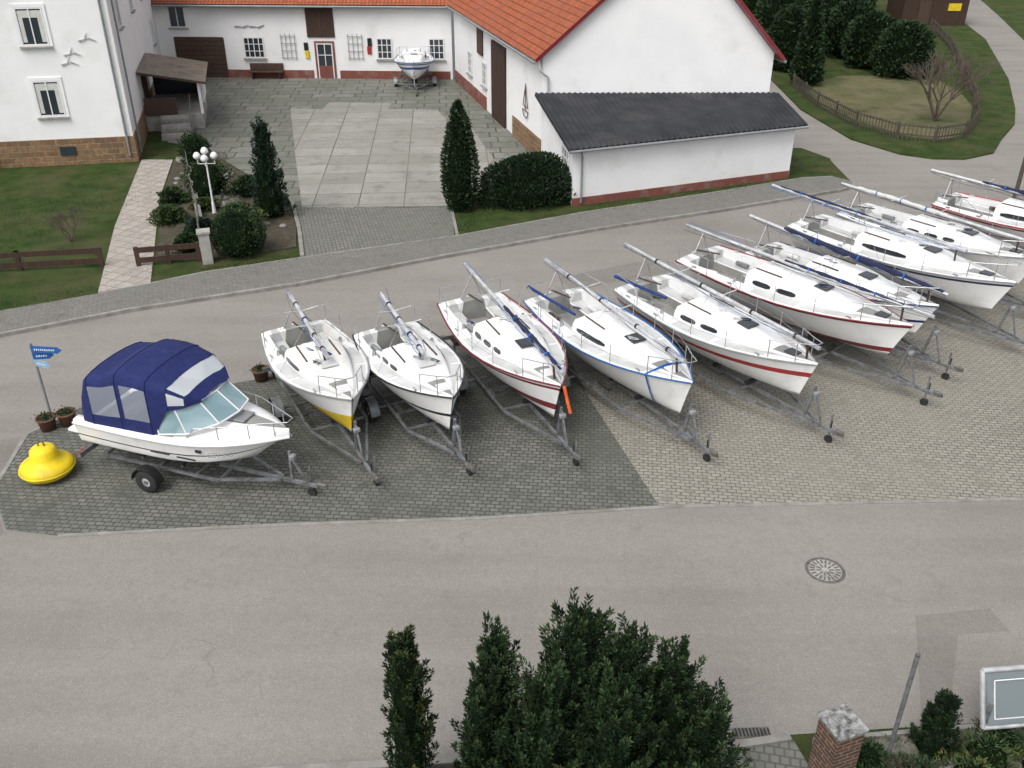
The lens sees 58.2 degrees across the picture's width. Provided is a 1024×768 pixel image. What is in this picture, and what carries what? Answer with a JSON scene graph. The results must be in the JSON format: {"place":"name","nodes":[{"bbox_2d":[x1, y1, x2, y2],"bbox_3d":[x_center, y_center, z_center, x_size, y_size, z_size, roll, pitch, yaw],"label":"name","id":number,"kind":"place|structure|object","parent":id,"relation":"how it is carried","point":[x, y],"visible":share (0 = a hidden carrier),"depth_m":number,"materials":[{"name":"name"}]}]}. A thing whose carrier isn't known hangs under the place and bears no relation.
{"place":"outdoors","nodes":[
{"label":"outdoors","id":0,"kind":"place"},
{"bbox_2d":[98,160,172,292],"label":"garden path","id":1,"kind":"structure","parent":0,"point":[121,268],"depth_m":35.57,"materials":[{"name":"stone"}]},
{"bbox_2d":[168,77,529,256],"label":"courtyard","id":2,"kind":"structure","parent":0,"point":[359,164],"depth_m":46.48,"materials":[{"name":"grey concrete"}]},
{"bbox_2d":[249,63,283,78],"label":"garden bench","id":3,"kind":"object","parent":2,"relation":"on","point":[266,68],"visible":1,"depth_m":60.72,"materials":[{"name":"brown wood"}]},
{"bbox_2d":[0,176,854,337],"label":"sidewalk","id":4,"kind":"structure","parent":0,"point":[242,280],"depth_m":33.08,"materials":[{"name":"stone"}]},
{"bbox_2d":[0,0,1023,767],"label":"asphalt road","id":5,"kind":"structure","parent":0,"point":[238,648],"depth_m":18.24,"materials":[{"name":"grey asphalt"}]},
{"bbox_2d":[29,343,61,411],"bbox_3d":[-11.609,-0.051,23.292,0.921,2.150,0.271,6,30,10],"label":"fingerpost sign","id":6,"kind":"object","parent":5,"relation":"on","point":[41,352],"visible":0.77,"depth_m":22.95,"materials":[{"name":"metal"}]},
{"bbox_2d":[0,260,1008,713],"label":"asphalt repairs","id":7,"kind":"structure","parent":5,"relation":"on","point":[938,634],"depth_m":17.28,"materials":[{"name":"asphalt"}]},
{"bbox_2d":[731,727,770,738],"bbox_3d":[3.950,5.754,15.182,0.620,0.028,0.200,-1,30,-2],"label":"drain grate","id":8,"kind":"object","parent":5,"relation":"on","point":[750,732],"visible":0.99,"depth_m":15.18,"materials":[{"name":"metal"}]},
{"bbox_2d":[805,557,845,583],"bbox_3d":[6.360,3.777,18.682,0.800,0.012,0.800,0,29,0],"label":"manhole cover","id":9,"kind":"object","parent":5,"relation":"on","point":[824,570],"visible":1,"depth_m":18.67,"materials":[{"name":"metal"}]},
{"bbox_2d":[0,278,1023,536],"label":"paved parking area","id":10,"kind":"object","parent":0,"point":[962,440],"visible":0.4,"depth_m":22.22,"materials":[{"name":"stone"}]},
{"bbox_2d":[30,409,55,432],"bbox_3d":[-11.769,0.929,23.203,0.553,0.512,0.511,-8,31,-14],"label":"flower tub","id":11,"kind":"object","parent":10,"relation":"on","point":[46,421],"visible":1,"depth_m":23.13,"materials":[{"name":"ceramic"}]},
{"bbox_2d":[18,440,75,483],"bbox_3d":[-10.850,1.703,21.357,1.240,0.934,1.240,0,29,0],"label":"mooring buoy","id":12,"kind":"object","parent":10,"relation":"on","point":[45,462],"visible":1,"depth_m":21.11,"materials":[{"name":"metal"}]},
{"bbox_2d":[53,404,75,426],"bbox_3d":[-11.353,0.777,23.442,0.505,0.541,0.594,6,30,10],"label":"flower tub","id":13,"kind":"object","parent":10,"relation":"on","point":[65,416],"visible":0.99,"depth_m":23.34,"materials":[{"name":"ceramic"}]},
{"bbox_2d":[77,443,327,495],"bbox_3d":[-6.983,1.634,21.276,6.090,1.200,2.240,10,31,17],"label":"boat trailer","id":14,"kind":"object","parent":10,"relation":"on","point":[148,476],"visible":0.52,"depth_m":20.86,"materials":[{"name":"metal"}]},
{"bbox_2d":[68,339,292,461],"bbox_3d":[-7.446,0.561,20.860,5.639,2.680,2.244,10,31,17],"label":"motor boat","id":15,"kind":"object","parent":14,"relation":"on","point":[159,399],"visible":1,"depth_m":20.13,"materials":[{"name":"blue paint"}]},
{"bbox_2d":[249,362,268,382],"bbox_3d":[-6.955,-0.315,25.397,0.554,0.517,0.554,-21,36,-33],"label":"flower tub","id":16,"kind":"object","parent":10,"relation":"on","point":[260,376],"visible":0.92,"depth_m":25.34,"materials":[{"name":"ceramic"}]},
{"bbox_2d":[262,366,379,485],"bbox_3d":[-4.479,0.620,22.965,2.500,1.302,6.341,-14,33,-24],"label":"boat trailer","id":17,"kind":"object","parent":10,"relation":"on","point":[300,409],"visible":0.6,"depth_m":22.63,"materials":[{"name":"metal"}]},
{"bbox_2d":[259,289,369,431],"bbox_3d":[-4.829,-0.552,23.070,2.368,2.001,5.109,-14,33,-24],"label":"sailboat","id":18,"kind":"object","parent":17,"relation":"on","point":[322,365],"visible":1,"depth_m":22.56,"materials":[{"name":"white paint"}]},
{"bbox_2d":[362,372,474,475],"bbox_3d":[-2.188,0.545,23.098,2.450,1.302,5.744,-14,32,-23],"label":"boat trailer","id":19,"kind":"object","parent":10,"relation":"on","point":[371,408],"visible":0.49,"depth_m":22.69,"materials":[{"name":"metal"}]},
{"bbox_2d":[352,289,464,429],"bbox_3d":[-2.452,-0.575,23.056,2.318,2.054,4.858,-14,32,-23],"label":"sailboat","id":20,"kind":"object","parent":19,"relation":"on","point":[417,365],"visible":0.99,"depth_m":22.51,"materials":[{"name":"white paint"}]},
{"bbox_2d":[440,334,581,465],"bbox_3d":[0.158,-0.027,24.088,2.650,1.322,7.238,-12,32,-20],"label":"boat trailer","id":21,"kind":"object","parent":10,"relation":"on","point":[577,459],"visible":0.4,"depth_m":23.32,"materials":[{"name":"metal"}]},
{"bbox_2d":[437,261,571,416],"bbox_3d":[-0.023,-1.093,23.965,2.518,2.021,6.802,-12,32,-20],"label":"sailboat","id":22,"kind":"object","parent":21,"relation":"on","point":[510,342],"visible":1,"depth_m":23.37,"materials":[{"name":"white paint"}]},
{"bbox_2d":[560,360,718,461],"bbox_3d":[2.946,-0.147,24.300,2.700,1.322,7.682,-15,33,-25],"label":"trailer","id":23,"kind":"object","parent":10,"relation":"on","point":[692,437],"visible":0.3,"depth_m":23.13,"materials":[{"name":"metal"}]},
{"bbox_2d":[523,258,696,413],"bbox_3d":[2.595,-1.308,24.378,2.568,1.988,6.896,-15,33,-25],"label":"sailboat","id":24,"kind":"object","parent":23,"relation":"on","point":[622,345],"visible":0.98,"depth_m":23.52,"materials":[{"name":"white plastic"}]},
{"bbox_2d":[669,338,843,442],"bbox_3d":[5.838,-0.558,24.945,2.800,1.403,7.873,-18,34,-28],"label":"trailer","id":25,"kind":"object","parent":10,"relation":"on","point":[716,368],"visible":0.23,"depth_m":23.75,"materials":[{"name":"metal"}]},
{"bbox_2d":[612,242,822,394],"bbox_3d":[5.356,-1.801,25.088,2.668,1.988,7.487,-18,34,-28],"label":"sailboat","id":26,"kind":"object","parent":25,"relation":"on","point":[703,319],"visible":1,"depth_m":24.08,"materials":[{"name":"white plastic"}]},
{"bbox_2d":[759,313,942,405],"bbox_3d":[8.389,-1.539,26.516,2.750,1.563,8.606,-22,36,-33],"label":"trailer","id":27,"kind":"object","parent":10,"relation":"on","point":[903,380],"visible":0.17,"depth_m":24.82,"materials":[{"name":"metal"}]},
{"bbox_2d":[675,222,937,354],"bbox_3d":[8.050,-2.375,26.518,2.618,2.498,8.308,-22,36,-33],"label":"sailboat","id":28,"kind":"object","parent":27,"relation":"on","point":[814,301],"visible":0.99,"depth_m":25.59,"materials":[{"name":"white plastic"}]},
{"bbox_2d":[891,325,963,379],"bbox_3d":[10.004,-2.004,27.400,2.400,1.503,7.380,-21,35,-32],"label":"trailer","id":29,"kind":"object","parent":10,"relation":"on","point":[930,358],"visible":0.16,"depth_m":25.55,"materials":[{"name":"metal"}]},
{"bbox_2d":[745,214,949,333],"bbox_3d":[9.620,-2.932,27.456,2.268,2.544,6.885,-21,35,-32],"label":"sailboat","id":30,"kind":"object","parent":29,"relation":"on","point":[878,282],"visible":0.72,"depth_m":26.50,"materials":[{"name":"white plastic"}]},
{"bbox_2d":[914,290,1023,343],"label":"trailer","id":31,"kind":"object","parent":10,"relation":"on","point":[1011,336],"visible":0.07,"depth_m":27.29,"materials":[{"name":"metal"}]},
{"bbox_2d":[771,183,1021,309],"bbox_3d":[11.694,-4.124,29.524,2.568,2.581,8.872,-20,35,-31],"label":"sailboat","id":32,"kind":"object","parent":31,"relation":"on","point":[964,281],"visible":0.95,"depth_m":28.07,"materials":[{"name":"white plastic"}]},
{"bbox_2d":[997,293,1023,308],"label":"trailer","id":33,"kind":"object","parent":10,"relation":"on","point":[1018,305],"depth_m":28.91,"materials":[{"name":"metal"}]},
{"bbox_2d":[835,182,1023,284],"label":"sailboat","id":34,"kind":"object","parent":33,"relation":"on","point":[957,233],"visible":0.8,"depth_m":29.50,"materials":[{"name":"white plastic"}]},
{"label":"boat trailer","id":35,"kind":"object","parent":10,"relation":"on","visible":0},
{"bbox_2d":[931,168,1023,248],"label":"sailboat","id":36,"kind":"object","parent":35,"relation":"on","point":[1008,213],"visible":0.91,"depth_m":31.97,"materials":[{"name":"white plastic"}]},
{"bbox_2d":[152,0,1023,762],"bbox_3d":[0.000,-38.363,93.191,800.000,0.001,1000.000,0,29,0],"label":"ground","id":37,"kind":"structure","parent":0,"point":[1010,12],"depth_m":82.06,"materials":[{"name":"green plant"}]},
{"bbox_2d":[0,82,154,167],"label":"stone base","id":38,"kind":"object","parent":37,"relation":"on","point":[35,153],"visible":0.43,"depth_m":43.31,"materials":[{"name":"stone"}]},
{"bbox_2d":[0,0,160,141],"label":"walls","id":39,"kind":"structure","parent":38,"relation":"on","point":[90,94],"depth_m":41.98,"materials":[{"name":"white paint"}]},
{"bbox_2d":[9,0,156,155],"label":"windows","id":40,"kind":"structure","parent":39,"relation":"attached to","point":[31,26],"depth_m":41.61,"materials":[{"name":"white plastic"}]},
{"bbox_2d":[97,0,142,155],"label":"gutter pipe","id":41,"kind":"object","parent":39,"relation":"attached to","point":[113,72],"visible":1,"depth_m":42.42,"materials":[{"name":"metal"}]},
{"bbox_2d":[136,53,207,140],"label":"porch","id":42,"kind":"object","parent":37,"relation":"on","point":[175,105],"visible":0.88,"depth_m":49.22,"materials":[{"name":"brown wood"}]},
{"bbox_2d":[151,0,454,79],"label":"courtyard outbuilding","id":43,"kind":"structure","parent":37,"relation":"on","point":[353,39],"depth_m":59.78,"materials":[{"name":"paint"}]},
{"bbox_2d":[173,37,228,77],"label":"garage door","id":44,"kind":"structure","parent":43,"relation":"in","point":[211,50],"depth_m":60.54,"materials":[{"name":"brown wood"}]},
{"bbox_2d":[167,7,445,60],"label":"windows","id":45,"kind":"structure","parent":43,"relation":"in","point":[254,49],"depth_m":59.93,"materials":[{"name":"wood"}]},
{"bbox_2d":[314,41,336,77],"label":"door","id":46,"kind":"structure","parent":43,"relation":"in","point":[324,50],"depth_m":60.45,"materials":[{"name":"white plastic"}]},
{"bbox_2d":[394,69,435,96],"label":"trailer","id":47,"kind":"object","parent":37,"relation":"on","point":[414,80],"visible":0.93,"depth_m":58.42,"materials":[{"name":"metal"}]},
{"bbox_2d":[394,46,433,78],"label":"boat","id":48,"kind":"object","parent":47,"relation":"on","point":[416,61],"visible":1,"depth_m":56.98,"materials":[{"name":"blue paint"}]},
{"bbox_2d":[0,131,832,309],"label":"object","id":49,"kind":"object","parent":37,"relation":"on","point":[26,282],"visible":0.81,"depth_m":37.28,"materials":[{"name":"green plant"}]},
{"bbox_2d":[0,247,104,271],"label":"wooden garden fence","id":50,"kind":"object","parent":49,"relation":"on","point":[18,264],"visible":1,"depth_m":32.10,"materials":[{"name":"brown wood"}]},
{"bbox_2d":[45,203,87,241],"bbox_3d":[-16.673,-5.997,34.295,1.789,1.522,1.878,0,29,0],"label":"bare shrub","id":51,"kind":"object","parent":49,"relation":"on","point":[60,224],"visible":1,"depth_m":34.19,"materials":[{"name":"plant"}]},
{"bbox_2d":[133,241,201,265],"bbox_3d":[-12.200,-4.583,32.622,2.202,0.750,0.140,-7,30,-12],"label":"wooden garden fence","id":52,"kind":"object","parent":49,"relation":"on","point":[167,256],"visible":1,"depth_m":32.53,"materials":[{"name":"brown wood"}]},
{"bbox_2d":[198,234,213,264],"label":"pillar","id":53,"kind":"structure","parent":49,"relation":"on","point":[205,249],"depth_m":32.45,"materials":[{"name":"concrete"}]},
{"bbox_2d":[157,156,296,261],"bbox_3d":[-12.417,-8.211,39.714,5.106,0.080,15.498,-9,31,-15],"label":"planting bed","id":54,"kind":"object","parent":49,"relation":"on","point":[277,238],"visible":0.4,"depth_m":35.92,"materials":[{"name":"soil"}]},
{"bbox_2d":[146,203,189,227],"bbox_3d":[-13.635,-6.703,36.435,1.594,0.855,1.693,0,29,0],"label":"garden shrub","id":55,"kind":"object","parent":54,"relation":"on","point":[169,214],"visible":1,"depth_m":36.16,"materials":[{"name":"green plant"}]},
{"bbox_2d":[155,184,191,204],"bbox_3d":[-14.184,-7.899,38.485,1.473,0.847,1.379,0,29,0],"label":"garden shrub","id":56,"kind":"object","parent":54,"relation":"on","point":[173,194],"visible":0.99,"depth_m":38.28,"materials":[{"name":"green plant"}]},
{"bbox_2d":[171,231,198,253],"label":"garden shrub","id":57,"kind":"object","parent":54,"relation":"on","point":[186,237],"visible":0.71,"depth_m":33.50,"materials":[{"name":"green plant"}]},
{"bbox_2d":[177,131,210,169],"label":"garden shrub","id":58,"kind":"object","parent":54,"relation":"on","point":[192,145],"visible":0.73,"depth_m":41.89,"materials":[{"name":"green plant"}]},
{"bbox_2d":[182,216,212,234],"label":"garden shrub","id":59,"kind":"object","parent":54,"relation":"on","point":[191,224],"visible":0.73,"depth_m":34.96,"materials":[{"name":"green plant"}]},
{"bbox_2d":[187,196,221,211],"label":"garden shrub","id":60,"kind":"object","parent":54,"relation":"on","point":[204,202],"visible":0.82,"depth_m":37.62,"materials":[{"name":"green plant"}]},
{"bbox_2d":[193,147,217,213],"bbox_3d":[-12.100,-8.057,36.660,0.960,2.720,0.642,0,29,0],"label":"globe street lamp","id":61,"kind":"object","parent":54,"relation":"on","point":[204,152],"visible":0.99,"depth_m":36.23,"materials":[{"name":"white plastic"}]},
{"bbox_2d":[179,158,235,198],"bbox_3d":[-12.869,-8.710,38.984,2.363,1.768,2.425,17,34,28],"label":"garden shrub","id":62,"kind":"object","parent":54,"relation":"on","point":[200,182],"visible":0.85,"depth_m":38.59,"materials":[{"name":"green plant"}]},
{"bbox_2d":[209,207,266,258],"bbox_3d":[-9.885,-5.454,33.227,2.090,1.770,2.064,0,29,0],"label":"round boxwood","id":63,"kind":"object","parent":54,"relation":"on","point":[237,235],"visible":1,"depth_m":32.79,"materials":[{"name":"green plant"}]},
{"bbox_2d":[213,200,268,231],"bbox_3d":[-10.626,-6.441,35.547,2.302,1.204,2.268,0,29,0],"label":"garden shrub","id":64,"kind":"object","parent":54,"relation":"on","point":[230,205],"visible":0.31,"depth_m":35.48,"materials":[{"name":"green plant"}]},
{"bbox_2d":[230,173,258,198],"bbox_3d":[-11.253,-8.435,39.273,1.635,1.006,1.739,0,29,0],"label":"garden shrub","id":65,"kind":"object","parent":54,"relation":"on","point":[241,184],"visible":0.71,"depth_m":39.02,"materials":[{"name":"green plant"}]},
{"bbox_2d":[248,114,297,219],"bbox_3d":[-9.592,-8.441,36.087,1.690,4.217,1.826,-22,36,-33],"label":"spruce tree","id":66,"kind":"object","parent":54,"relation":"on","point":[268,193],"visible":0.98,"depth_m":36.02,"materials":[{"name":"green plant"}]},
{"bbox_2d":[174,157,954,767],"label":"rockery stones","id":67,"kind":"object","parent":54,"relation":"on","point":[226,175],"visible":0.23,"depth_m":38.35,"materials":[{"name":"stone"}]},
{"bbox_2d":[439,99,480,211],"bbox_3d":[-2.087,-9.088,36.787,1.741,4.590,1.720,0,29,0],"label":"cypress tree","id":68,"kind":"object","parent":37,"relation":"on","point":[457,176],"visible":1,"depth_m":36.54,"materials":[{"name":"green plant"}]},
{"bbox_2d":[0,169,972,746],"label":"grass tufts","id":69,"kind":"object","parent":37,"relation":"on","point":[288,257],"visible":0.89,"depth_m":36.92,"materials":[{"name":"green plant"}]},
{"bbox_2d":[473,150,576,211],"bbox_3d":[0.538,-8.473,38.121,4.864,2.206,2.828,-9,31,-15],"label":"dark shrub","id":70,"kind":"object","parent":37,"relation":"on","point":[538,180],"visible":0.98,"depth_m":37.60,"materials":[{"name":"green plant"}]},
{"bbox_2d":[446,0,786,151],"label":"white barn","id":71,"kind":"structure","parent":37,"relation":"on","point":[512,57],"depth_m":42.18,"materials":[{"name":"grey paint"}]},
{"bbox_2d":[466,27,487,89],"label":"windows","id":72,"kind":"structure","parent":71,"relation":"in","point":[479,33],"depth_m":52.71,"materials":[{"name":"white wood"}]},
{"bbox_2d":[491,39,506,128],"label":"barn door","id":73,"kind":"structure","parent":71,"relation":"in","point":[498,52],"depth_m":49.40,"materials":[{"name":"brown wood"}]},
{"bbox_2d":[257,723,1023,767],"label":"front garden","id":74,"kind":"object","parent":37,"relation":"on","point":[781,750],"visible":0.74,"depth_m":14.76,"materials":[{"name":"plant"}]},
{"bbox_2d":[380,624,439,767],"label":"columnar thuja tree","id":75,"kind":"object","parent":74,"relation":"on","point":[410,732],"visible":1,"depth_m":12.68,"materials":[{"name":"green plant"}]},
{"bbox_2d":[448,678,511,767],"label":"conifer tree","id":76,"kind":"object","parent":74,"relation":"on","point":[478,699],"visible":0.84,"depth_m":11.80,"materials":[{"name":"green plant"}]},
{"bbox_2d":[459,610,533,767],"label":"conifer tree","id":77,"kind":"object","parent":74,"relation":"on","point":[491,657],"visible":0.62,"depth_m":11.70,"materials":[{"name":"green plant"}]},
{"bbox_2d":[496,652,585,767],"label":"conifer tree","id":78,"kind":"object","parent":74,"relation":"on","point":[541,743],"visible":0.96,"depth_m":11.44,"materials":[{"name":"green plant"}]},
{"bbox_2d":[514,586,637,767],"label":"conifer tree","id":79,"kind":"object","parent":74,"relation":"on","point":[579,637],"visible":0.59,"depth_m":11.50,"materials":[{"name":"green plant"}]},
{"bbox_2d":[565,656,662,767],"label":"conifer tree","id":80,"kind":"object","parent":74,"relation":"on","point":[612,736],"visible":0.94,"depth_m":11.34,"materials":[{"name":"green plant"}]},
{"bbox_2d":[597,611,674,767],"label":"conifer tree","id":81,"kind":"object","parent":74,"relation":"on","point":[630,654],"visible":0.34,"depth_m":11.61,"materials":[{"name":"green plant"}]},
{"bbox_2d":[644,634,716,767],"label":"conifer tree","id":82,"kind":"object","parent":74,"relation":"on","point":[676,698],"visible":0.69,"depth_m":11.90,"materials":[{"name":"green plant"}]},
{"bbox_2d":[673,676,753,767],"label":"conifer tree","id":83,"kind":"object","parent":74,"relation":"on","point":[712,734],"visible":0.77,"depth_m":12.11,"materials":[{"name":"green plant"}]},
{"bbox_2d":[856,736,896,767],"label":"garden shrub","id":84,"kind":"object","parent":74,"relation":"on","point":[869,753],"visible":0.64,"depth_m":14.37,"materials":[{"name":"green plant"}]},
{"bbox_2d":[884,652,920,760],"bbox_3d":[5.930,5.012,14.038,0.079,2.450,0.079,0,29,0],"label":"sign post","id":85,"kind":"object","parent":74,"relation":"on","point":[904,699],"visible":0.84,"depth_m":13.90,"materials":[{"name":"metal"}]},
{"bbox_2d":[879,751,938,767],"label":"garden shrub","id":86,"kind":"object","parent":74,"relation":"on","point":[917,761],"visible":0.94,"depth_m":14.28,"materials":[{"name":"green plant"}]},
{"bbox_2d":[907,687,964,767],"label":"dwarf conifer","id":87,"kind":"object","parent":74,"relation":"on","point":[935,734],"visible":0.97,"depth_m":14.41,"materials":[{"name":"green plant"}]},
{"bbox_2d":[933,748,994,767],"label":"garden shrub","id":88,"kind":"object","parent":74,"relation":"on","point":[972,763],"visible":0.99,"depth_m":14.12,"materials":[{"name":"green plant"}]},
{"bbox_2d":[950,725,1023,767],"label":"garden shrub","id":89,"kind":"object","parent":74,"relation":"on","point":[994,752],"visible":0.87,"depth_m":14.41,"materials":[{"name":"green plant"}]},
{"bbox_2d":[970,717,1023,758],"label":"garden shrub","id":90,"kind":"object","parent":74,"relation":"on","point":[1008,735],"visible":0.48,"depth_m":14.71,"materials":[{"name":"green plant"}]},
{"bbox_2d":[977,664,1023,739],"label":"notice board","id":91,"kind":"object","parent":74,"relation":"on","point":[1001,697],"visible":0.9,"depth_m":14.64,"materials":[{"name":"grey paint"}]},
{"bbox_2d":[535,92,808,205],"bbox_3d":[7.253,-10.736,40.985,11.337,3.345,7.216,-5,30,-9],"label":"lean to shed","id":92,"kind":"object","parent":37,"relation":"on","point":[609,147],"visible":0.85,"depth_m":39.82,"materials":[{"name":"paint"}]},
{"bbox_2d":[807,719,864,767],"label":"shaft","id":93,"kind":"object","parent":37,"relation":"on","point":[828,750],"visible":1,"depth_m":13.58,"materials":[{"name":"red brick"}]},
{"bbox_2d":[817,703,868,741],"bbox_3d":[4.850,4.960,13.491,0.540,0.080,0.540,-10,31,-17],"label":"cap","id":94,"kind":"object","parent":93,"relation":"on","point":[842,722],"visible":1,"depth_m":13.44,"materials":[{"name":"stone"}]},
{"bbox_2d":[886,0,969,25],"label":"garden shed","id":95,"kind":"structure","parent":37,"relation":"on","point":[947,12],"depth_m":80.47,"materials":[{"name":"brown wood"}]},
{"bbox_2d":[917,0,931,25],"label":"door","id":96,"kind":"structure","parent":95,"relation":"in","point":[925,5],"depth_m":80.33,"materials":[{"name":"brown wood"}]},
{"bbox_2d":[811,76,971,138],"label":"dry lawn","id":97,"kind":"structure","parent":0,"point":[902,100],"depth_m":55.12,"materials":[{"name":"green plant"}]},
{"bbox_2d":[901,48,1001,120],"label":"bare shrub","id":98,"kind":"object","parent":97,"relation":"on","point":[936,115],"visible":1,"depth_m":49.50,"materials":[{"name":"plant"}]},
{"bbox_2d":[771,0,1014,159],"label":"garden lawn","id":99,"kind":"structure","parent":0,"point":[994,125],"depth_m":54.02,"materials":[{"name":"green plant"}]},
{"bbox_2d":[753,0,812,34],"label":"hedge","id":100,"kind":"object","parent":99,"relation":"on","point":[770,8],"visible":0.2,"depth_m":64.69,"materials":[{"name":"green plant"}]},
{"bbox_2d":[766,2,808,70],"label":"hedge","id":101,"kind":"object","parent":99,"relation":"on","point":[784,29],"visible":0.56,"depth_m":61.63,"materials":[{"name":"green plant"}]},
{"bbox_2d":[787,0,826,85],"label":"conical thuja tree","id":102,"kind":"object","parent":99,"relation":"on","point":[809,56],"visible":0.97,"depth_m":57.87,"materials":[{"name":"green plant"}]},
{"bbox_2d":[823,0,872,58],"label":"hedge","id":103,"kind":"object","parent":99,"relation":"on","point":[836,25],"visible":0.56,"depth_m":66.15,"materials":[{"name":"green plant"}]},
{"bbox_2d":[839,10,898,68],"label":"hedge","id":104,"kind":"object","parent":99,"relation":"on","point":[873,26],"visible":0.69,"depth_m":63.00,"materials":[{"name":"green plant"}]},
{"bbox_2d":[792,18,979,142],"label":"garden fence","id":105,"kind":"object","parent":99,"relation":"on","point":[974,93],"visible":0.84,"depth_m":50.97,"materials":[{"name":"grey wood"}]},
{"bbox_2d":[867,19,936,78],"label":"hedge","id":106,"kind":"object","parent":99,"relation":"on","point":[907,43],"visible":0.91,"depth_m":60.05,"materials":[{"name":"green plant"}]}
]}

